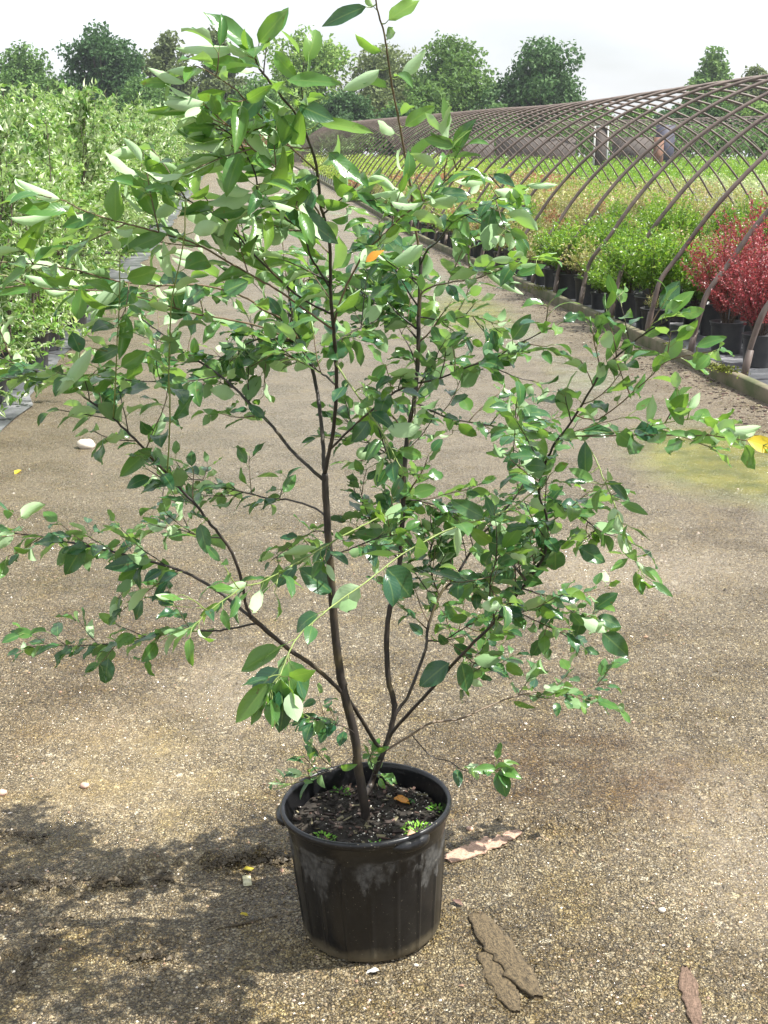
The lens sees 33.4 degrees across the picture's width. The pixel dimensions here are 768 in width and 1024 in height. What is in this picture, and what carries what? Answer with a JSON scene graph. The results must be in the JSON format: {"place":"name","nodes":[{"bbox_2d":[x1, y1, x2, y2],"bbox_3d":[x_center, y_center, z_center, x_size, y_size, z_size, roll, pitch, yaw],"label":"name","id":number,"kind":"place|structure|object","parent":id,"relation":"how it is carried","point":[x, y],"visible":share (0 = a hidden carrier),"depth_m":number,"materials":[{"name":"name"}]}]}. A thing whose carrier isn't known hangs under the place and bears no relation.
{"place":"outdoors","nodes":[
{"label":"outdoors","id":0,"kind":"place"},
{"bbox_2d":[268,166,311,169],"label":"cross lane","id":1,"kind":"structure","parent":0,"point":[270,168],"depth_m":75.31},
{"bbox_2d":[436,140,493,161],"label":"shade screen","id":2,"kind":"object","parent":1,"relation":"on","point":[481,147],"visible":0.14,"depth_m":78.89,"materials":[{"name":"grey fabric"}]},
{"bbox_2d":[496,137,575,164],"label":"shade screen","id":3,"kind":"object","parent":1,"relation":"on","point":[529,147],"visible":0.43,"depth_m":74.99,"materials":[{"name":"grey fabric"}]},
{"bbox_2d":[0,158,767,1023],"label":"ground","id":4,"kind":"structure","parent":0,"point":[48,458],"depth_m":3.91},
{"bbox_2d":[0,39,71,109],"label":"tree","id":5,"kind":"object","parent":4,"relation":"on","point":[16,69],"visible":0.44,"depth_m":110.56,"materials":[{"name":"green plant"}]},
{"bbox_2d":[42,78,66,105],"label":"tree","id":6,"kind":"object","parent":4,"relation":"on","point":[52,86],"visible":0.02,"depth_m":104.20,"materials":[{"name":"green plant"}]},
{"bbox_2d":[77,439,95,448],"bbox_3d":[-1.766,-0.401,7.590,0.112,0.066,0.102,0,16,0],"label":"stone","id":7,"kind":"object","parent":4,"relation":"on","point":[86,444],"visible":1,"depth_m":7.55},
{"bbox_2d":[52,18,145,113],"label":"tree","id":8,"kind":"object","parent":4,"relation":"on","point":[108,64],"visible":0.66,"depth_m":112.42,"materials":[{"name":"green plant"}]},
{"bbox_2d":[0,175,204,431],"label":"weed mat","id":9,"kind":"object","parent":4,"relation":"on","point":[13,410],"visible":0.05,"depth_m":11.30,"materials":[{"name":"fabric"}]},
{"bbox_2d":[0,226,27,368],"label":"nursery tree","id":10,"kind":"object","parent":9,"relation":"on","point":[5,235],"visible":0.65,"depth_m":7.17,"materials":[{"name":"green plant"}]},
{"bbox_2d":[0,178,29,417],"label":"nursery tree","id":11,"kind":"object","parent":9,"relation":"on","point":[7,400],"visible":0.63,"depth_m":8.32,"materials":[{"name":"green plant"}]},
{"bbox_2d":[0,91,50,268],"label":"nursery tree","id":12,"kind":"object","parent":9,"relation":"on","point":[7,103],"visible":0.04,"depth_m":15.90,"materials":[{"name":"green plant"}]},
{"bbox_2d":[13,82,53,118],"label":"nursery tree","id":13,"kind":"object","parent":9,"relation":"on","point":[40,93],"visible":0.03,"depth_m":20.18,"materials":[{"name":"green plant"}]},
{"bbox_2d":[0,104,69,403],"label":"nursery tree","id":14,"kind":"object","parent":9,"relation":"on","point":[6,130],"visible":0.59,"depth_m":8.83,"materials":[{"name":"green plant"}]},
{"bbox_2d":[0,82,71,165],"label":"nursery tree","id":15,"kind":"object","parent":9,"relation":"on","point":[14,94],"visible":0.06,"depth_m":17.32,"materials":[{"name":"green plant"}]},
{"bbox_2d":[0,176,85,382],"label":"nursery tree","id":16,"kind":"object","parent":9,"relation":"on","point":[53,229],"visible":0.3,"depth_m":9.59,"materials":[{"name":"green plant"}]},
{"bbox_2d":[0,87,90,366],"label":"nursery tree","id":17,"kind":"object","parent":9,"relation":"on","point":[48,151],"visible":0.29,"depth_m":10.26,"materials":[{"name":"green plant"}]},
{"bbox_2d":[0,134,101,351],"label":"nursery tree","id":18,"kind":"object","parent":9,"relation":"on","point":[59,174],"visible":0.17,"depth_m":11.12,"materials":[{"name":"green plant"}]},
{"bbox_2d":[3,159,110,339],"bbox_3d":[-3.135,-2.428,11.826,1.217,1.662,1.178,-3,16,-10],"label":"nursery tree","id":19,"kind":"object","parent":9,"relation":"on","point":[93,188],"visible":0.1,"depth_m":11.82,"materials":[{"name":"green plant"}]},
{"bbox_2d":[5,102,117,329],"bbox_3d":[-3.170,-2.889,12.528,1.153,2.172,1.336,-5,16,-17],"label":"nursery tree","id":20,"kind":"object","parent":9,"relation":"on","point":[83,319],"visible":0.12,"depth_m":12.52,"materials":[{"name":"green plant"}]},
{"bbox_2d":[16,92,119,284],"bbox_3d":[-3.663,-3.557,14.594,1.162,2.345,1.173,6,17,20],"label":"nursery tree","id":21,"kind":"object","parent":9,"relation":"on","point":[64,141],"visible":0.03,"depth_m":14.54,"materials":[{"name":"green plant"}]},
{"bbox_2d":[28,77,126,294],"bbox_3d":[-3.345,-3.225,13.252,1.264,2.428,1.091,4,16,14],"label":"nursery tree","id":22,"kind":"object","parent":9,"relation":"on","point":[80,106],"visible":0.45,"depth_m":13.07,"materials":[{"name":"green plant"}]},
{"bbox_2d":[18,95,145,259],"bbox_3d":[-3.935,-4.229,16.852,1.293,2.424,1.280,14,21,42],"label":"nursery tree","id":23,"kind":"object","parent":9,"relation":"on","point":[114,138],"visible":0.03,"depth_m":17.00,"materials":[{"name":"green plant"}]},
{"bbox_2d":[37,90,138,268],"bbox_3d":[-3.648,-4.035,16.066,1.203,2.473,1.191,0,16,2],"label":"nursery tree","id":24,"kind":"object","parent":9,"relation":"on","point":[119,142],"visible":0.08,"depth_m":16.06,"materials":[{"name":"green plant"}]},
{"bbox_2d":[39,85,139,274],"bbox_3d":[-4.026,-4.517,17.584,1.338,2.582,1.305,0,16,-1],"label":"nursery tree","id":25,"kind":"object","parent":9,"relation":"on","point":[121,187],"visible":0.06,"depth_m":17.62,"materials":[{"name":"green plant"}]},
{"bbox_2d":[48,84,135,289],"bbox_3d":[-3.588,-3.844,15.349,1.218,2.490,1.207,-11,19,-34],"label":"nursery tree","id":26,"kind":"object","parent":9,"relation":"on","point":[106,126],"visible":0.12,"depth_m":15.13,"materials":[{"name":"green plant"}]},
{"bbox_2d":[62,158,127,307],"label":"nursery tree","id":27,"kind":"object","parent":9,"relation":"on","point":[100,199],"visible":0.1,"depth_m":14.07,"materials":[{"name":"green plant"}]},
{"bbox_2d":[69,110,137,267],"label":"nursery tree","id":28,"kind":"object","parent":9,"relation":"on","point":[126,119],"visible":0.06,"depth_m":19.09,"materials":[{"name":"green plant"}]},
{"bbox_2d":[79,92,151,263],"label":"nursery tree","id":29,"kind":"object","parent":9,"relation":"on","point":[132,125],"visible":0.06,"depth_m":19.81,"materials":[{"name":"green plant"}]},
{"bbox_2d":[114,138,146,258],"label":"nursery tree","id":30,"kind":"object","parent":9,"relation":"on","point":[129,188],"visible":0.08,"depth_m":20.60,"materials":[{"name":"green plant"}]},
{"bbox_2d":[96,92,168,227],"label":"nursery tree","id":31,"kind":"object","parent":9,"relation":"on","point":[134,118],"visible":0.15,"depth_m":23.45,"materials":[{"name":"green plant"}]},
{"bbox_2d":[119,119,148,256],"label":"nursery tree","id":32,"kind":"object","parent":9,"relation":"on","point":[142,137],"visible":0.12,"depth_m":21.60,"materials":[{"name":"green plant"}]},
{"bbox_2d":[113,110,163,230],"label":"nursery tree","id":33,"kind":"object","parent":9,"relation":"on","point":[146,135],"visible":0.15,"depth_m":22.79,"materials":[{"name":"green plant"}]},
{"bbox_2d":[125,109,165,228],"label":"nursery tree","id":34,"kind":"object","parent":9,"relation":"on","point":[157,124],"visible":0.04,"depth_m":24.94,"materials":[{"name":"green plant"}]},
{"bbox_2d":[132,108,173,227],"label":"nursery tree","id":35,"kind":"object","parent":9,"relation":"on","point":[164,152],"visible":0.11,"depth_m":28.49,"materials":[{"name":"green plant"}]},
{"bbox_2d":[138,100,170,220],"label":"nursery tree","id":36,"kind":"object","parent":9,"relation":"on","point":[144,108],"visible":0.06,"depth_m":29.42,"materials":[{"name":"green plant"}]},
{"bbox_2d":[0,825,292,990],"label":"dirt","id":37,"kind":"structure","parent":4,"relation":"on","point":[271,855],"depth_m":3.05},
{"bbox_2d":[113,72,179,114],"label":"tree","id":38,"kind":"object","parent":4,"relation":"on","point":[155,96],"visible":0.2,"depth_m":101.47,"materials":[{"name":"green plant"}]},
{"bbox_2d":[140,29,201,115],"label":"tree","id":39,"kind":"object","parent":4,"relation":"on","point":[162,55],"visible":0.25,"depth_m":126.70,"materials":[{"name":"green plant"}]},
{"bbox_2d":[196,24,250,105],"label":"tree","id":40,"kind":"object","parent":4,"relation":"on","point":[207,80],"visible":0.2,"depth_m":124.05,"materials":[{"name":"green plant"}]},
{"bbox_2d":[242,866,253,885],"bbox_3d":[-0.328,0.877,3.082,0.028,0.004,0.083,0,16,0],"label":"plant tag","id":41,"kind":"object","parent":4,"relation":"on","point":[247,881],"visible":1,"depth_m":3.07,"materials":[{"name":"plastic"}]},
{"bbox_2d":[226,73,293,143],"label":"tree","id":42,"kind":"object","parent":4,"relation":"on","point":[270,94],"visible":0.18,"depth_m":103.58,"materials":[{"name":"green plant"}]},
{"bbox_2d":[258,24,357,111],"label":"tree","id":43,"kind":"object","parent":4,"relation":"on","point":[324,62],"visible":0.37,"depth_m":113.92,"materials":[{"name":"green plant"}]},
{"bbox_2d":[320,88,376,154],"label":"tree","id":44,"kind":"object","parent":4,"relation":"on","point":[350,105],"visible":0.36,"depth_m":102.22,"materials":[{"name":"green plant"}]},
{"bbox_2d":[332,41,421,157],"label":"tree","id":45,"kind":"object","parent":4,"relation":"on","point":[380,97],"visible":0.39,"depth_m":121.34,"materials":[{"name":"green plant"}]},
{"bbox_2d":[0,0,767,961],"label":"potted tree","id":46,"kind":"object","parent":4,"relation":"on","point":[368,870],"visible":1,"depth_m":2.42,"materials":[{"name":"green plant"}]},
{"bbox_2d":[366,105,425,156],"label":"tree","id":47,"kind":"object","parent":4,"relation":"on","point":[389,113],"visible":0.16,"depth_m":96.98,"materials":[{"name":"green plant"}]},
{"bbox_2d":[376,83,464,153],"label":"tree","id":48,"kind":"object","parent":4,"relation":"on","point":[423,95],"visible":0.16,"depth_m":98.27,"materials":[{"name":"green plant"}]},
{"bbox_2d":[398,29,498,116],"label":"tree","id":49,"kind":"object","parent":4,"relation":"on","point":[456,73],"visible":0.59,"depth_m":108.36,"materials":[{"name":"green plant"}]},
{"bbox_2d":[444,829,521,862],"bbox_3d":[0.250,0.837,3.217,0.240,0.012,0.064,-11,19,-35],"label":"wood sliver","id":50,"kind":"object","parent":4,"relation":"on","point":[469,851],"visible":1,"depth_m":3.21,"materials":[{"name":"beige plant"}]},
{"bbox_2d":[202,113,767,159],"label":"undergrowth","id":51,"kind":"object","parent":4,"relation":"on","point":[754,137],"visible":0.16,"depth_m":95.73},
{"bbox_2d":[462,101,526,145],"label":"tree","id":52,"kind":"object","parent":4,"relation":"on","point":[496,105],"visible":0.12,"depth_m":100.29,"materials":[{"name":"green plant"}]},
{"bbox_2d":[477,951,520,1012],"bbox_3d":[0.245,0.988,2.698,0.063,0.010,0.215,-2,16,-8],"label":"bark slab","id":53,"kind":"object","parent":4,"relation":"on","point":[505,990],"depth_m":2.69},
{"bbox_2d":[468,913,542,998],"bbox_3d":[0.263,0.961,2.784,0.074,0.014,0.330,-5,16,-17],"label":"bark slab","id":54,"kind":"object","parent":4,"relation":"on","point":[499,945],"depth_m":2.78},
{"bbox_2d":[466,35,587,136],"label":"tree","id":55,"kind":"object","parent":4,"relation":"on","point":[544,79],"visible":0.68,"depth_m":105.01,"materials":[{"name":"green plant"}]},
{"bbox_2d":[294,74,767,403],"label":"greenhouse frame","id":56,"kind":"object","parent":4,"relation":"on","point":[744,382],"visible":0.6,"depth_m":19.55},
{"bbox_2d":[309,171,767,384],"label":"weed mat","id":57,"kind":"object","parent":4,"relation":"on","point":[758,374],"visible":0.01,"depth_m":11.57,"materials":[{"name":"fabric"}]},
{"bbox_2d":[469,222,485,257],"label":"potted shrub","id":58,"kind":"object","parent":57,"relation":"on","point":[477,251],"visible":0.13,"depth_m":20.62,"materials":[{"name":"black plant"}]},
{"bbox_2d":[501,210,541,273],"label":"potted shrub","id":59,"kind":"object","parent":57,"relation":"on","point":[506,251],"visible":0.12,"depth_m":18.44,"materials":[{"name":"green plant"}]},
{"bbox_2d":[301,151,767,214],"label":"shrubbery","id":60,"kind":"object","parent":57,"relation":"on","point":[569,189],"visible":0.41,"depth_m":42.78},
{"bbox_2d":[514,213,555,239],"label":"potted shrub","id":61,"kind":"object","parent":57,"relation":"on","point":[540,222],"visible":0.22,"depth_m":19.58,"materials":[{"name":"green plant"}]},
{"bbox_2d":[527,240,548,284],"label":"potted shrub","id":62,"kind":"object","parent":57,"relation":"on","point":[539,280],"visible":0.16,"depth_m":16.92,"materials":[{"name":"green plant"}]},
{"bbox_2d":[529,217,576,289],"bbox_3d":[2.165,-3.300,16.356,0.658,0.902,0.671,7,17,23],"label":"potted shrub","id":63,"kind":"object","parent":57,"relation":"on","point":[549,271],"visible":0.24,"depth_m":16.32,"materials":[{"name":"green plant"}]},
{"bbox_2d":[536,208,570,227],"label":"potted shrub","id":64,"kind":"object","parent":57,"relation":"on","point":[552,215],"visible":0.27,"depth_m":22.90,"materials":[{"name":"brown plant"}]},
{"bbox_2d":[536,225,573,290],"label":"potted shrub","id":65,"kind":"object","parent":57,"relation":"on","point":[550,262],"visible":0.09,"depth_m":15.79,"materials":[{"name":"green plant"}]},
{"bbox_2d":[540,193,577,218],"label":"potted shrub","id":66,"kind":"object","parent":57,"relation":"on","point":[549,204],"visible":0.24,"depth_m":26.81,"materials":[{"name":"green plant"}]},
{"bbox_2d":[538,214,606,298],"bbox_3d":[2.248,-3.066,15.325,0.856,1.005,0.873,13,20,39],"label":"potted shrub","id":67,"kind":"object","parent":57,"relation":"on","point":[566,279],"visible":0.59,"depth_m":15.23,"materials":[{"name":"green plant"}]},
{"bbox_2d":[564,195,602,229],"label":"potted shrub","id":68,"kind":"object","parent":57,"relation":"on","point":[581,212],"visible":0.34,"depth_m":22.45,"materials":[{"name":"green plant"}]},
{"bbox_2d":[558,233,620,304],"bbox_3d":[2.368,-2.801,14.745,0.786,0.808,0.753,9,18,30],"label":"potted shrub","id":69,"kind":"object","parent":57,"relation":"on","point":[578,281],"visible":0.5,"depth_m":14.71,"materials":[{"name":"green plant"}]},
{"bbox_2d":[578,251,611,309],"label":"potted shrub","id":70,"kind":"object","parent":57,"relation":"on","point":[596,299],"visible":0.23,"depth_m":14.24,"materials":[{"name":"green plant"}]},
{"bbox_2d":[592,126,608,175],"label":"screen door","id":71,"kind":"structure","parent":57,"relation":"on","point":[599,157],"depth_m":57.66,"materials":[{"name":"white fabric"}]},
{"bbox_2d":[580,208,635,256],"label":"potted shrub","id":72,"kind":"object","parent":57,"relation":"on","point":[607,227],"visible":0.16,"depth_m":15.71,"materials":[{"name":"green plant"}]},
{"bbox_2d":[587,253,638,315],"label":"potted shrub","id":73,"kind":"object","parent":57,"relation":"on","point":[601,281],"visible":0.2,"depth_m":13.66,"materials":[{"name":"green plant"}]},
{"bbox_2d":[592,207,638,238],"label":"potted shrub","id":74,"kind":"object","parent":57,"relation":"on","point":[612,223],"visible":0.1,"depth_m":19.06,"materials":[{"name":"green plant"}]},
{"bbox_2d":[602,198,632,219],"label":"potted shrub","id":75,"kind":"object","parent":57,"relation":"on","point":[616,207],"visible":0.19,"depth_m":24.18,"materials":[{"name":"green plant"}]},
{"bbox_2d":[592,224,661,322],"bbox_3d":[2.512,-2.482,13.152,0.703,1.050,0.665,15,21,42],"label":"potted shrub","id":76,"kind":"object","parent":57,"relation":"on","point":[629,303],"visible":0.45,"depth_m":13.12,"materials":[{"name":"green plant"}]},
{"bbox_2d":[604,212,658,289],"bbox_3d":[2.896,-2.955,14.882,0.710,1.031,0.718,9,18,30],"label":"potted shrub","id":77,"kind":"object","parent":57,"relation":"on","point":[622,231],"visible":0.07,"depth_m":14.79,"materials":[{"name":"green plant"}]},
{"bbox_2d":[612,137,652,160],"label":"shade screen","id":78,"kind":"object","parent":57,"relation":"on","point":[638,146],"visible":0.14,"depth_m":71.15,"materials":[{"name":"grey fabric"}]},
{"bbox_2d":[622,192,649,219],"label":"potted shrub","id":79,"kind":"object","parent":57,"relation":"on","point":[641,202],"visible":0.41,"depth_m":26.40,"materials":[{"name":"green plant"}]},
{"bbox_2d":[640,292,670,335],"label":"potted seedling","id":80,"kind":"object","parent":57,"relation":"on","point":[645,310],"visible":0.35,"depth_m":12.24,"materials":[{"name":"plastic"}]},
{"bbox_2d":[609,215,703,329],"bbox_3d":[2.676,-2.358,12.574,0.929,1.124,0.878,8,17,26],"label":"potted shrub","id":81,"kind":"object","parent":57,"relation":"on","point":[650,268],"visible":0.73,"depth_m":12.47,"materials":[{"name":"green plant"}]},
{"bbox_2d":[653,137,663,168],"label":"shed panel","id":82,"kind":"structure","parent":57,"relation":"on","point":[658,153],"depth_m":61.54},
{"bbox_2d":[631,198,690,235],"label":"potted shrub","id":83,"kind":"object","parent":57,"relation":"on","point":[644,214],"visible":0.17,"depth_m":18.66,"materials":[{"name":"green plant"}]},
{"bbox_2d":[656,125,675,164],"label":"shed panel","id":84,"kind":"structure","parent":57,"relation":"on","point":[670,151],"depth_m":63.29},
{"bbox_2d":[647,192,706,244],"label":"potted shrub","id":85,"kind":"object","parent":57,"relation":"on","point":[668,221],"visible":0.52,"depth_m":18.05,"materials":[{"name":"green plant"}]},
{"bbox_2d":[654,240,706,321],"bbox_3d":[3.045,-2.420,13.215,0.763,0.897,0.676,9,18,29],"label":"potted shrub","id":86,"kind":"object","parent":57,"relation":"on","point":[677,319],"visible":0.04,"depth_m":13.19,"materials":[{"name":"green plant"}]},
{"bbox_2d":[675,254,713,328],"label":"potted shrub","id":87,"kind":"object","parent":57,"relation":"on","point":[696,296],"visible":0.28,"depth_m":12.66,"materials":[{"name":"green plant"}]},
{"bbox_2d":[685,211,713,243],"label":"potted shrub","id":88,"kind":"object","parent":57,"relation":"on","point":[696,225],"visible":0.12,"depth_m":18.76,"materials":[{"name":"green plant"}]},
{"bbox_2d":[680,230,745,335],"bbox_3d":[3.143,-2.201,12.138,0.693,1.057,0.734,0,16,0],"label":"potted shrub","id":89,"kind":"object","parent":57,"relation":"on","point":[710,312],"visible":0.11,"depth_m":12.12,"materials":[{"name":"green plant"}]},
{"bbox_2d":[679,208,767,354],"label":"barberry shrub","id":90,"kind":"object","parent":57,"relation":"on","point":[731,328],"visible":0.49,"depth_m":11.02,"materials":[{"name":"red plant"}]},
{"bbox_2d":[708,200,754,239],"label":"potted shrub","id":91,"kind":"object","parent":57,"relation":"on","point":[715,223],"visible":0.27,"depth_m":18.71,"materials":[{"name":"green plant"}]},
{"bbox_2d":[708,186,767,342],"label":"barberry shrub","id":92,"kind":"object","parent":57,"relation":"on","point":[747,328],"visible":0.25,"depth_m":11.61,"materials":[{"name":"red plant"}]},
{"bbox_2d":[710,217,767,367],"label":"barberry shrub","id":93,"kind":"object","parent":57,"relation":"on","point":[758,290],"visible":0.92,"depth_m":10.29,"materials":[{"name":"red plant"}]},
{"bbox_2d":[723,195,767,227],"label":"potted shrub","id":94,"kind":"object","parent":57,"relation":"on","point":[745,207],"visible":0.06,"depth_m":19.26,"materials":[{"name":"green plant"}]},
{"bbox_2d":[738,191,767,249],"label":"potted shrub","id":95,"kind":"object","parent":57,"relation":"on","point":[757,201],"visible":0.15,"depth_m":16.05,"materials":[{"name":"green plant"}]},
{"bbox_2d":[546,106,627,155],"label":"tree","id":96,"kind":"object","parent":4,"relation":"on","point":[599,114],"visible":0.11,"depth_m":104.52,"materials":[{"name":"green plant"}]},
{"bbox_2d":[416,241,767,436],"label":"litter","id":97,"kind":"object","parent":4,"relation":"on","point":[758,404],"visible":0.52,"depth_m":10.05,"materials":[{"name":"brown plant"}]},
{"bbox_2d":[619,106,656,152],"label":"tree","id":98,"kind":"object","parent":4,"relation":"on","point":[633,115],"visible":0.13,"depth_m":106.36,"materials":[{"name":"green plant"}]},
{"bbox_2d":[528,116,767,176],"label":"greenhouse frame","id":99,"kind":"object","parent":4,"relation":"on","point":[648,121],"visible":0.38,"depth_m":59.04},
{"bbox_2d":[652,102,699,157],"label":"tree","id":100,"kind":"object","parent":4,"relation":"on","point":[674,115],"visible":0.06,"depth_m":102.54,"materials":[{"name":"green plant"}]},
{"bbox_2d":[678,965,701,1023],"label":"bark slab","id":101,"kind":"object","parent":4,"relation":"on","point":[688,985],"depth_m":2.65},
{"bbox_2d":[681,45,736,107],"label":"tree","id":102,"kind":"object","parent":4,"relation":"on","point":[715,67],"visible":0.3,"depth_m":126.97,"materials":[{"name":"green plant"}]},
{"bbox_2d":[677,95,752,157],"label":"tree","id":103,"kind":"object","parent":4,"relation":"on","point":[714,112],"visible":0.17,"depth_m":100.59,"materials":[{"name":"green plant"}]},
{"bbox_2d":[725,64,767,155],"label":"tree","id":104,"kind":"object","parent":4,"relation":"on","point":[754,70],"visible":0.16,"depth_m":122.61,"materials":[{"name":"green plant"}]},
{"bbox_2d":[740,100,767,157],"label":"tree","id":105,"kind":"object","parent":4,"relation":"on","point":[760,106],"visible":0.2,"depth_m":102.48,"materials":[{"name":"green plant"}]},
{"bbox_2d":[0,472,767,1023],"bbox_3d":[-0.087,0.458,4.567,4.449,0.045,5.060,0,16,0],"label":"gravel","id":106,"kind":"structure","parent":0,"point":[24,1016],"depth_m":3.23,"materials":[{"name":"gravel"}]},
{"bbox_2d":[0,0,767,157],"label":"sky","id":107,"kind":"structure","parent":0,"point":[629,47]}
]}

